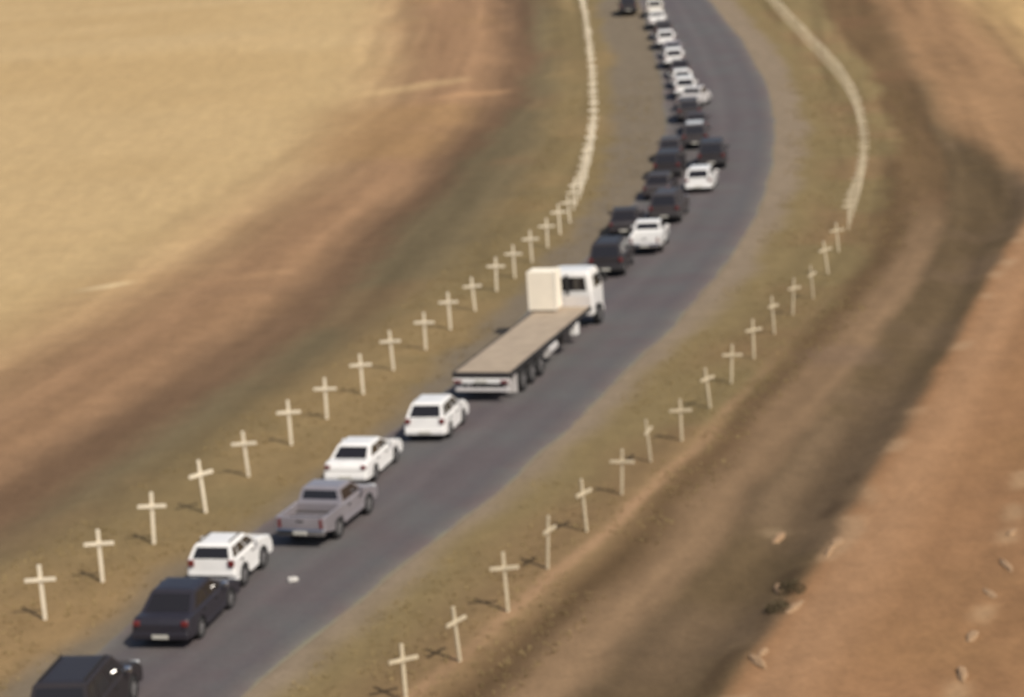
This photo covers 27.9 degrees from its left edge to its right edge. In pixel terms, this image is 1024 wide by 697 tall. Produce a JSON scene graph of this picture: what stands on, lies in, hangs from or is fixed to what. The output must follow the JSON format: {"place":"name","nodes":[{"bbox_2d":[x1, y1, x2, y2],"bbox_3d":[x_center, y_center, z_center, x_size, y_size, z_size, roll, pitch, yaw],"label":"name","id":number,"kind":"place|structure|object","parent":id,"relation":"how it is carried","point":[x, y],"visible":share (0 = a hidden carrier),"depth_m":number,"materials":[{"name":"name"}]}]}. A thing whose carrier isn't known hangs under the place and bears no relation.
{"place":"outdoors","nodes":[
{"label":"outdoors","id":0,"kind":"place"},
{"bbox_2d":[94,0,776,696],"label":"road","id":1,"kind":"structure","parent":0,"point":[432,490],"depth_m":78.17,"materials":[{"name":"asphalt"}]},
{"bbox_2d":[30,654,142,696],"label":"parked suv","id":2,"kind":"object","parent":1,"relation":"on","point":[105,675],"visible":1,"depth_m":51.75,"materials":[{"name":"black paint"}]},
{"bbox_2d":[132,576,239,639],"bbox_3d":[-9.342,7.257,59.205,2.100,1.360,4.305,-1,13,13],"label":"parked sedan","id":3,"kind":"object","parent":1,"relation":"on","point":[181,608],"visible":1,"depth_m":57.98,"materials":[{"name":"black paint"}]},
{"bbox_2d":[187,531,272,585],"bbox_3d":[-8.645,6.261,63.157,1.960,1.495,3.305,-1,13,14],"label":"parked suv","id":4,"kind":"object","parent":1,"relation":"on","point":[239,555],"visible":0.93,"depth_m":61.90,"materials":[{"name":"white paint"}]},
{"bbox_2d":[288,576,297,582],"bbox_3d":[-6.632,7.006,62.423,0.332,0.173,0.466,-7,13,-12],"label":"paper scrap","id":5,"kind":"object","parent":1,"relation":"on","point":[292,579],"visible":1,"depth_m":62.33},
{"bbox_2d":[276,479,377,538],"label":"pickup truck","id":6,"kind":"object","parent":1,"relation":"on","point":[321,507],"visible":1,"depth_m":66.73,"materials":[{"name":"silver metal"}]},
{"bbox_2d":[324,436,402,480],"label":"parked sedan","id":7,"kind":"object","parent":1,"relation":"on","point":[360,458],"visible":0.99,"depth_m":72.46,"materials":[{"name":"white paint"}]},
{"bbox_2d":[405,394,468,437],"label":"parked hatchback","id":8,"kind":"object","parent":1,"relation":"on","point":[436,414],"visible":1,"depth_m":77.30,"materials":[{"name":"white paint"}]},
{"bbox_2d":[452,265,606,391],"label":"flatbed truck","id":9,"kind":"object","parent":1,"relation":"on","point":[512,359],"visible":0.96,"depth_m":88.19,"materials":[{"name":"paint"}]},
{"bbox_2d":[526,267,562,311],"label":"crate","id":10,"kind":"object","parent":9,"relation":"on","point":[544,290],"visible":1,"depth_m":93.23,"materials":[{"name":"beige paint"}]},
{"bbox_2d":[588,234,634,274],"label":"parked suv","id":11,"kind":"object","parent":1,"relation":"on","point":[611,253],"visible":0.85,"depth_m":106.59,"materials":[{"name":"black paint"}]},
{"bbox_2d":[608,206,644,234],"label":"parked sedan","id":12,"kind":"object","parent":1,"relation":"on","point":[624,219],"visible":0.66,"depth_m":117.97,"materials":[{"name":"black paint"}]},
{"bbox_2d":[628,218,668,250],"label":"pickup truck","id":13,"kind":"object","parent":1,"relation":"on","point":[649,233],"visible":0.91,"depth_m":113.14,"materials":[{"name":"white paint"}]},
{"bbox_2d":[644,0,663,15],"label":"parked suv","id":14,"kind":"object","parent":1,"relation":"on","point":[653,5],"visible":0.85,"depth_m":224.32,"materials":[{"name":"beige paint"}]},
{"bbox_2d":[646,11,666,27],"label":"pickup truck","id":15,"kind":"object","parent":1,"relation":"on","point":[654,16],"visible":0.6,"depth_m":216.65,"materials":[{"name":"white paint"}]},
{"bbox_2d":[642,171,678,197],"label":"parked sedan","id":16,"kind":"object","parent":1,"relation":"on","point":[654,181],"visible":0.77,"depth_m":129.27,"materials":[{"name":"grey paint"}]},
{"bbox_2d":[652,20,673,36],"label":"parked suv","id":17,"kind":"object","parent":1,"relation":"on","point":[662,24],"visible":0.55,"depth_m":208.05,"materials":[{"name":"grey paint"}]},
{"bbox_2d":[653,29,675,47],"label":"parked suv","id":18,"kind":"object","parent":1,"relation":"on","point":[662,36],"visible":0.73,"depth_m":201.30,"materials":[{"name":"white paint"}]},
{"bbox_2d":[648,186,689,221],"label":"parked suv","id":19,"kind":"object","parent":1,"relation":"on","point":[669,202],"visible":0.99,"depth_m":120.65,"materials":[{"name":"grey paint"}]},
{"bbox_2d":[653,148,686,176],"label":"parked suv","id":20,"kind":"object","parent":1,"relation":"on","point":[672,160],"visible":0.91,"depth_m":135.87,"materials":[{"name":"black paint"}]},
{"bbox_2d":[656,135,685,154],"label":"parked hatchback","id":21,"kind":"object","parent":1,"relation":"on","point":[676,141],"visible":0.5,"depth_m":142.96,"materials":[{"name":"grey paint"}]},
{"bbox_2d":[660,40,682,53],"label":"parked sedan","id":22,"kind":"object","parent":1,"relation":"on","point":[675,43],"visible":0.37,"depth_m":195.71,"materials":[{"name":"silver metal"}]},
{"bbox_2d":[661,46,684,67],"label":"parked suv","id":23,"kind":"object","parent":1,"relation":"on","point":[670,54],"visible":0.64,"depth_m":188.72,"materials":[{"name":"white paint"}]},
{"bbox_2d":[667,59,690,73],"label":"parked sedan","id":24,"kind":"object","parent":1,"relation":"on","point":[678,63],"visible":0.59,"depth_m":183.43,"materials":[{"name":"grey paint"}]},
{"bbox_2d":[668,68,691,87],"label":"parked hatchback","id":25,"kind":"object","parent":1,"relation":"on","point":[679,72],"visible":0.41,"depth_m":177.22,"materials":[{"name":"white paint"}]},
{"bbox_2d":[671,75,697,98],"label":"parked suv","id":26,"kind":"object","parent":1,"relation":"on","point":[681,82],"visible":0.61,"depth_m":170.97,"materials":[{"name":"white paint"}]},
{"bbox_2d":[674,96,701,121],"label":"parked suv","id":27,"kind":"object","parent":1,"relation":"on","point":[685,105],"visible":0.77,"depth_m":159.03,"materials":[{"name":"grey paint"}]},
{"bbox_2d":[676,85,710,107],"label":"pickup truck","id":28,"kind":"object","parent":1,"relation":"on","point":[701,93],"visible":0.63,"depth_m":166.49,"materials":[{"name":"grey paint"}]},
{"bbox_2d":[680,120,710,147],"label":"parked suv","id":29,"kind":"object","parent":1,"relation":"on","point":[695,132],"visible":0.67,"depth_m":146.97,"materials":[{"name":"grey paint"}]},
{"bbox_2d":[682,111,710,127],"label":"parked sedan","id":30,"kind":"object","parent":1,"relation":"on","point":[698,115],"visible":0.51,"depth_m":154.11,"materials":[{"name":"grey paint"}]},
{"bbox_2d":[685,164,717,191],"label":"parked hatchback","id":31,"kind":"object","parent":1,"relation":"on","point":[705,176],"visible":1,"depth_m":130.23,"materials":[{"name":"white paint"}]},
{"bbox_2d":[696,137,728,166],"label":"parked suv","id":32,"kind":"object","parent":1,"relation":"on","point":[711,151],"visible":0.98,"depth_m":138.39,"materials":[{"name":"black paint"}]},
{"bbox_2d":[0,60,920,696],"bbox_3d":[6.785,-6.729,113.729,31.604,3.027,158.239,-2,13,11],"label":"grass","id":33,"kind":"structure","parent":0,"point":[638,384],"depth_m":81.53,"materials":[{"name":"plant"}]},
{"bbox_2d":[0,0,1023,696],"bbox_3d":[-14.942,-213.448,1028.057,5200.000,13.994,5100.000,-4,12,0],"label":"ground","id":34,"kind":"structure","parent":0,"point":[216,216],"depth_m":96.82,"materials":[{"name":"soil"}]},
{"bbox_2d":[24,565,55,619],"bbox_3d":[-13.819,7.299,60.599,0.920,1.922,0.117,-4,10,1],"label":"white cross","id":35,"kind":"object","parent":34,"relation":"on","point":[40,579],"visible":0.78,"depth_m":60.48,"materials":[{"name":"beige wood"}]},
{"bbox_2d":[84,529,113,581],"bbox_3d":[-12.726,6.534,63.685,0.920,1.930,0.117,-4,11,-4],"label":"white cross","id":36,"kind":"object","parent":34,"relation":"on","point":[98,543],"visible":0.78,"depth_m":63.56,"materials":[{"name":"beige wood"}]},
{"bbox_2d":[137,492,165,543],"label":"white cross","id":37,"kind":"object","parent":34,"relation":"on","point":[152,506],"visible":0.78,"depth_m":67.05,"materials":[{"name":"beige wood"}]},
{"bbox_2d":[188,460,212,512],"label":"white cross","id":38,"kind":"object","parent":34,"relation":"on","point":[200,474],"visible":0.78,"depth_m":70.18,"materials":[{"name":"beige wood"}]},
{"bbox_2d":[231,431,256,476],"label":"white cross","id":39,"kind":"object","parent":34,"relation":"on","point":[243,443],"visible":0.78,"depth_m":74.21,"materials":[{"name":"beige wood"}]},
{"bbox_2d":[276,400,300,444],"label":"white cross","id":40,"kind":"object","parent":34,"relation":"on","point":[288,412],"visible":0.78,"depth_m":78.18,"materials":[{"name":"beige wood"}]},
{"bbox_2d":[313,378,335,418],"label":"white cross","id":41,"kind":"object","parent":34,"relation":"on","point":[325,388],"visible":0.78,"depth_m":81.83,"materials":[{"name":"beige wood"}]},
{"bbox_2d":[349,354,371,393],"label":"white cross","id":42,"kind":"object","parent":34,"relation":"on","point":[360,364],"visible":0.78,"depth_m":85.46,"materials":[{"name":"beige wood"}]},
{"bbox_2d":[380,331,400,370],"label":"white cross","id":43,"kind":"object","parent":34,"relation":"on","point":[390,341],"visible":0.78,"depth_m":89.44,"materials":[{"name":"beige wood"}]},
{"bbox_2d":[388,643,417,696],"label":"white cross","id":44,"kind":"object","parent":34,"relation":"on","point":[402,659],"visible":1,"depth_m":52.43,"materials":[{"name":"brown wood"}]},
{"bbox_2d":[414,312,433,349],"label":"white cross","id":45,"kind":"object","parent":34,"relation":"on","point":[424,322],"visible":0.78,"depth_m":93.03,"materials":[{"name":"beige wood"}]},
{"bbox_2d":[439,292,457,329],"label":"white cross","id":46,"kind":"object","parent":34,"relation":"on","point":[448,302],"visible":0.78,"depth_m":97.05,"materials":[{"name":"beige wood"}]},
{"bbox_2d":[445,606,466,661],"bbox_3d":[-1.457,7.737,54.990,0.117,1.774,0.828,3,16,38],"label":"white cross","id":47,"kind":"object","parent":34,"relation":"on","point":[454,622],"visible":0.78,"depth_m":54.94,"materials":[{"name":"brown wood"}]},
{"bbox_2d":[463,277,481,310],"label":"white cross","id":48,"kind":"object","parent":34,"relation":"on","point":[471,286],"visible":0.78,"depth_m":100.93,"materials":[{"name":"beige wood"}]},
{"bbox_2d":[487,257,504,290],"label":"white cross","id":49,"kind":"object","parent":34,"relation":"on","point":[495,266],"visible":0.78,"depth_m":105.35,"materials":[{"name":"beige wood"}]},
{"bbox_2d":[490,552,518,611],"bbox_3d":[-0.172,6.764,58.563,0.828,2.008,0.117,-5,9,0],"label":"white cross","id":50,"kind":"object","parent":34,"relation":"on","point":[503,567],"visible":0.78,"depth_m":58.45,"materials":[{"name":"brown wood"}]},
{"bbox_2d":[504,245,521,277],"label":"white cross","id":51,"kind":"object","parent":34,"relation":"on","point":[513,254],"visible":0.78,"depth_m":108.49,"materials":[{"name":"beige wood"}]},
{"bbox_2d":[522,230,538,262],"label":"white cross","id":52,"kind":"object","parent":34,"relation":"on","point":[530,239],"visible":0.78,"depth_m":112.34,"materials":[{"name":"beige wood"}]},
{"bbox_2d":[538,218,554,247],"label":"white cross","id":53,"kind":"object","parent":34,"relation":"on","point":[546,225],"visible":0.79,"depth_m":116.32,"materials":[{"name":"beige wood"}]},
{"bbox_2d":[543,515,555,568],"bbox_3d":[1.101,5.956,61.987,0.117,1.907,0.828,6,13,26],"label":"white cross","id":54,"kind":"object","parent":34,"relation":"on","point":[548,530],"visible":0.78,"depth_m":61.93,"materials":[{"name":"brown wood"}]},
{"bbox_2d":[551,204,566,233],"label":"white cross","id":55,"kind":"object","parent":34,"relation":"on","point":[557,211],"visible":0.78,"depth_m":120.09,"materials":[{"name":"beige wood"}]},
{"bbox_2d":[560,195,575,222],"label":"white cross","id":56,"kind":"object","parent":34,"relation":"on","point":[567,202],"visible":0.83,"depth_m":123.54,"materials":[{"name":"beige wood"}]},
{"bbox_2d":[566,186,578,210],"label":"white cross","id":57,"kind":"object","parent":34,"relation":"on","point":[572,192],"visible":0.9,"depth_m":127.64,"materials":[{"name":"beige wood"}]},
{"bbox_2d":[569,178,580,204],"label":"white cross","id":58,"kind":"object","parent":34,"relation":"on","point":[574,185],"visible":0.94,"depth_m":129.38,"materials":[{"name":"beige wood"}]},
{"bbox_2d":[573,176,584,199],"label":"white cross","id":59,"kind":"object","parent":34,"relation":"on","point":[579,182],"visible":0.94,"depth_m":131.19,"materials":[{"name":"beige wood"}]},
{"bbox_2d":[574,171,585,193],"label":"white cross","id":60,"kind":"object","parent":34,"relation":"on","point":[580,180],"visible":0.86,"depth_m":133.07,"materials":[{"name":"beige wood"}]},
{"bbox_2d":[576,166,587,188],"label":"white cross","id":61,"kind":"object","parent":34,"relation":"on","point":[582,171],"visible":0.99,"depth_m":134.90,"materials":[{"name":"beige wood"}]},
{"bbox_2d":[575,479,591,531],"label":"white cross","id":62,"kind":"object","parent":34,"relation":"on","point":[582,494],"visible":0.78,"depth_m":65.22,"materials":[{"name":"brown wood"}]},
{"bbox_2d":[578,159,588,183],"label":"white cross","id":63,"kind":"object","parent":34,"relation":"on","point":[583,165],"visible":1,"depth_m":136.75,"materials":[{"name":"beige wood"}]},
{"bbox_2d":[580,153,591,178],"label":"white cross","id":64,"kind":"object","parent":34,"relation":"on","point":[585,160],"visible":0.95,"depth_m":138.53,"materials":[{"name":"beige wood"}]},
{"bbox_2d":[581,143,592,169],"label":"white cross","id":65,"kind":"object","parent":34,"relation":"on","point":[586,150],"visible":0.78,"depth_m":142.14,"materials":[{"name":"beige wood"}]},
{"bbox_2d":[586,131,596,155],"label":"white cross","id":66,"kind":"object","parent":34,"relation":"on","point":[591,137],"visible":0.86,"depth_m":147.61,"materials":[{"name":"beige wood"}]},
{"bbox_2d":[586,123,596,147],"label":"white cross","id":67,"kind":"object","parent":34,"relation":"on","point":[591,129],"visible":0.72,"depth_m":151.32,"materials":[{"name":"beige wood"}]},
{"bbox_2d":[610,449,633,494],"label":"white cross","id":68,"kind":"object","parent":34,"relation":"on","point":[622,461],"visible":0.78,"depth_m":68.77,"materials":[{"name":"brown wood"}]},
{"bbox_2d":[617,0,637,13],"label":"parked van","id":69,"kind":"object","parent":34,"relation":"on","point":[627,5],"visible":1,"depth_m":227.15,"materials":[{"name":"black paint"}]},
{"bbox_2d":[644,419,652,461],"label":"white cross","id":70,"kind":"object","parent":34,"relation":"on","point":[646,433],"visible":0.79,"depth_m":72.61,"materials":[{"name":"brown wood"}]},
{"bbox_2d":[669,399,691,440],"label":"white cross","id":71,"kind":"object","parent":34,"relation":"on","point":[680,410],"visible":0.78,"depth_m":74.95,"materials":[{"name":"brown wood"}]},
{"bbox_2d":[700,368,713,407],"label":"white cross","id":72,"kind":"object","parent":34,"relation":"on","point":[706,379],"visible":0.78,"depth_m":79.46,"materials":[{"name":"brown wood"}]},
{"bbox_2d":[722,344,741,383],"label":"white cross","id":73,"kind":"object","parent":34,"relation":"on","point":[731,355],"visible":0.78,"depth_m":82.98,"materials":[{"name":"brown wood"}]},
{"bbox_2d":[745,319,761,358],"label":"white cross","id":74,"kind":"object","parent":34,"relation":"on","point":[752,329],"visible":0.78,"depth_m":87.00,"materials":[{"name":"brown wood"}]},
{"bbox_2d":[749,653,766,668],"bbox_3d":[6.362,8.101,53.396,0.324,0.182,1.192,-7,13,-14],"label":"stone","id":75,"kind":"object","parent":34,"relation":"on","point":[756,660],"visible":1,"depth_m":53.23,"materials":[{"name":"stone"}]},
{"bbox_2d":[757,647,768,656],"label":"stone","id":76,"kind":"object","parent":34,"relation":"on","point":[762,652],"visible":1,"depth_m":53.91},
{"bbox_2d":[768,296,778,333],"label":"white cross","id":77,"kind":"object","parent":34,"relation":"on","point":[771,306],"visible":0.78,"depth_m":91.51,"materials":[{"name":"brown wood"}]},
{"bbox_2d":[765,599,790,613],"bbox_3d":[7.407,7.180,57.309,0.813,0.301,1.095,-4,12,0],"label":"scrub clump","id":78,"kind":"object","parent":34,"relation":"on","point":[776,606],"visible":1,"depth_m":57.26,"materials":[{"name":"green plant"}]},
{"bbox_2d":[772,532,784,543],"bbox_3d":[8.315,5.913,64.185,0.352,0.153,1.274,1,13,20],"label":"stone","id":79,"kind":"object","parent":34,"relation":"on","point":[779,537],"visible":1,"depth_m":64.04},
{"bbox_2d":[774,583,782,593],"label":"stone","id":80,"kind":"object","parent":34,"relation":"on","point":[776,587],"visible":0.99,"depth_m":59.12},
{"bbox_2d":[778,577,806,595],"bbox_3d":[8.004,6.753,58.817,0.847,0.407,1.158,-4,12,0],"label":"scrub clump","id":81,"kind":"object","parent":34,"relation":"on","point":[789,584],"visible":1,"depth_m":58.74,"materials":[{"name":"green plant"}]},
{"bbox_2d":[788,278,800,314],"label":"white cross","id":82,"kind":"object","parent":34,"relation":"on","point":[793,288],"visible":0.78,"depth_m":95.03,"materials":[{"name":"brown wood"}]},
{"bbox_2d":[784,600,804,613],"bbox_3d":[7.838,7.198,57.225,0.338,0.124,1.325,3,14,29],"label":"stone","id":83,"kind":"object","parent":34,"relation":"on","point":[795,606],"visible":1,"depth_m":57.15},
{"bbox_2d":[808,266,815,298],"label":"white cross","id":84,"kind":"object","parent":34,"relation":"on","point":[811,275],"visible":0.8,"depth_m":98.35,"materials":[{"name":"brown wood"}]},
{"bbox_2d":[818,241,831,273],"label":"white cross","id":85,"kind":"object","parent":34,"relation":"on","point":[824,250],"visible":0.78,"depth_m":104.02,"materials":[{"name":"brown wood"}]},
{"bbox_2d":[825,545,835,557],"bbox_3d":[9.547,6.079,61.830,0.248,0.177,1.294,1,13,21],"label":"stone","id":86,"kind":"object","parent":34,"relation":"on","point":[830,550],"visible":1,"depth_m":61.66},
{"bbox_2d":[830,222,843,251],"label":"white cross","id":87,"kind":"object","parent":34,"relation":"on","point":[836,230],"visible":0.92,"depth_m":109.55,"materials":[{"name":"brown wood"}]},
{"bbox_2d":[831,537,843,547],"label":"stone","id":88,"kind":"object","parent":34,"relation":"on","point":[837,541],"visible":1,"depth_m":62.53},
{"bbox_2d":[842,198,854,229],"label":"white cross","id":89,"kind":"object","parent":34,"relation":"on","point":[847,206],"visible":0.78,"depth_m":115.52,"materials":[{"name":"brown wood"}]},
{"bbox_2d":[843,192,855,222],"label":"white cross","id":90,"kind":"object","parent":34,"relation":"on","point":[850,200],"visible":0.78,"depth_m":117.31,"materials":[{"name":"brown wood"}]},
{"bbox_2d":[846,80,855,101],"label":"white cross","id":91,"kind":"object","parent":34,"relation":"on","point":[850,85],"visible":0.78,"depth_m":164.38,"materials":[{"name":"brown wood"}]},
{"bbox_2d":[846,186,857,216],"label":"white cross","id":92,"kind":"object","parent":34,"relation":"on","point":[852,194],"visible":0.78,"depth_m":119.03,"materials":[{"name":"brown wood"}]},
{"bbox_2d":[847,182,859,210],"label":"white cross","id":93,"kind":"object","parent":34,"relation":"on","point":[853,189],"visible":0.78,"depth_m":120.89,"materials":[{"name":"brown wood"}]},
{"bbox_2d":[849,86,857,108],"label":"white cross","id":94,"kind":"object","parent":34,"relation":"on","point":[853,92],"visible":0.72,"depth_m":160.75,"materials":[{"name":"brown wood"}]},
{"bbox_2d":[850,177,861,205],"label":"white cross","id":95,"kind":"object","parent":34,"relation":"on","point":[855,184],"visible":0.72,"depth_m":122.63,"materials":[{"name":"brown wood"}]},
{"bbox_2d":[852,97,861,120],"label":"white cross","id":96,"kind":"object","parent":34,"relation":"on","point":[856,103],"visible":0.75,"depth_m":155.32,"materials":[{"name":"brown wood"}]},
{"bbox_2d":[851,171,863,198],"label":"white cross","id":97,"kind":"object","parent":34,"relation":"on","point":[857,182],"visible":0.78,"depth_m":124.49,"materials":[{"name":"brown wood"}]},
{"bbox_2d":[854,165,865,193],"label":"white cross","id":98,"kind":"object","parent":34,"relation":"on","point":[859,172],"visible":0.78,"depth_m":126.27,"materials":[{"name":"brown wood"}]},
{"bbox_2d":[855,160,866,188],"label":"white cross","id":99,"kind":"object","parent":34,"relation":"on","point":[861,167],"visible":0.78,"depth_m":128.06,"materials":[{"name":"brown wood"}]},
{"bbox_2d":[856,156,867,183],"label":"white cross","id":100,"kind":"object","parent":34,"relation":"on","point":[862,162],"visible":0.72,"depth_m":129.86,"materials":[{"name":"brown wood"}]},
{"bbox_2d":[857,152,868,177],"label":"white cross","id":101,"kind":"object","parent":34,"relation":"on","point":[863,159],"visible":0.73,"depth_m":131.70,"materials":[{"name":"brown wood"}]},
{"bbox_2d":[858,141,868,166],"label":"white cross","id":102,"kind":"object","parent":34,"relation":"on","point":[864,148],"visible":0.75,"depth_m":135.28,"materials":[{"name":"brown wood"}]},
{"bbox_2d":[956,666,967,681],"bbox_3d":[11.291,8.169,51.656,0.285,0.183,1.044,-2,13,10],"label":"stone","id":103,"kind":"object","parent":34,"relation":"on","point":[962,674],"visible":1,"depth_m":51.53,"materials":[{"name":"stone"}]},
{"bbox_2d":[965,630,978,641],"bbox_3d":[12.111,7.585,54.228,0.305,0.150,0.879,1,14,23],"label":"stone","id":104,"kind":"object","parent":34,"relation":"on","point":[972,635],"visible":1,"depth_m":54.11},
{"bbox_2d":[983,588,997,597],"bbox_3d":[13.256,6.795,57.120,0.267,0.128,0.880,-6,13,-10],"label":"stone","id":105,"kind":"object","parent":34,"relation":"on","point":[989,593],"visible":1,"depth_m":57.04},
{"bbox_2d":[999,558,1013,571],"bbox_3d":[14.250,6.246,59.337,0.245,0.123,1.345,-4,13,-2],"label":"stone","id":106,"kind":"object","parent":34,"relation":"on","point":[1006,565],"visible":1,"depth_m":59.24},
{"bbox_2d":[1006,529,1016,536],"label":"stone","id":107,"kind":"object","parent":34,"relation":"on","point":[1012,532],"visible":1,"depth_m":62.20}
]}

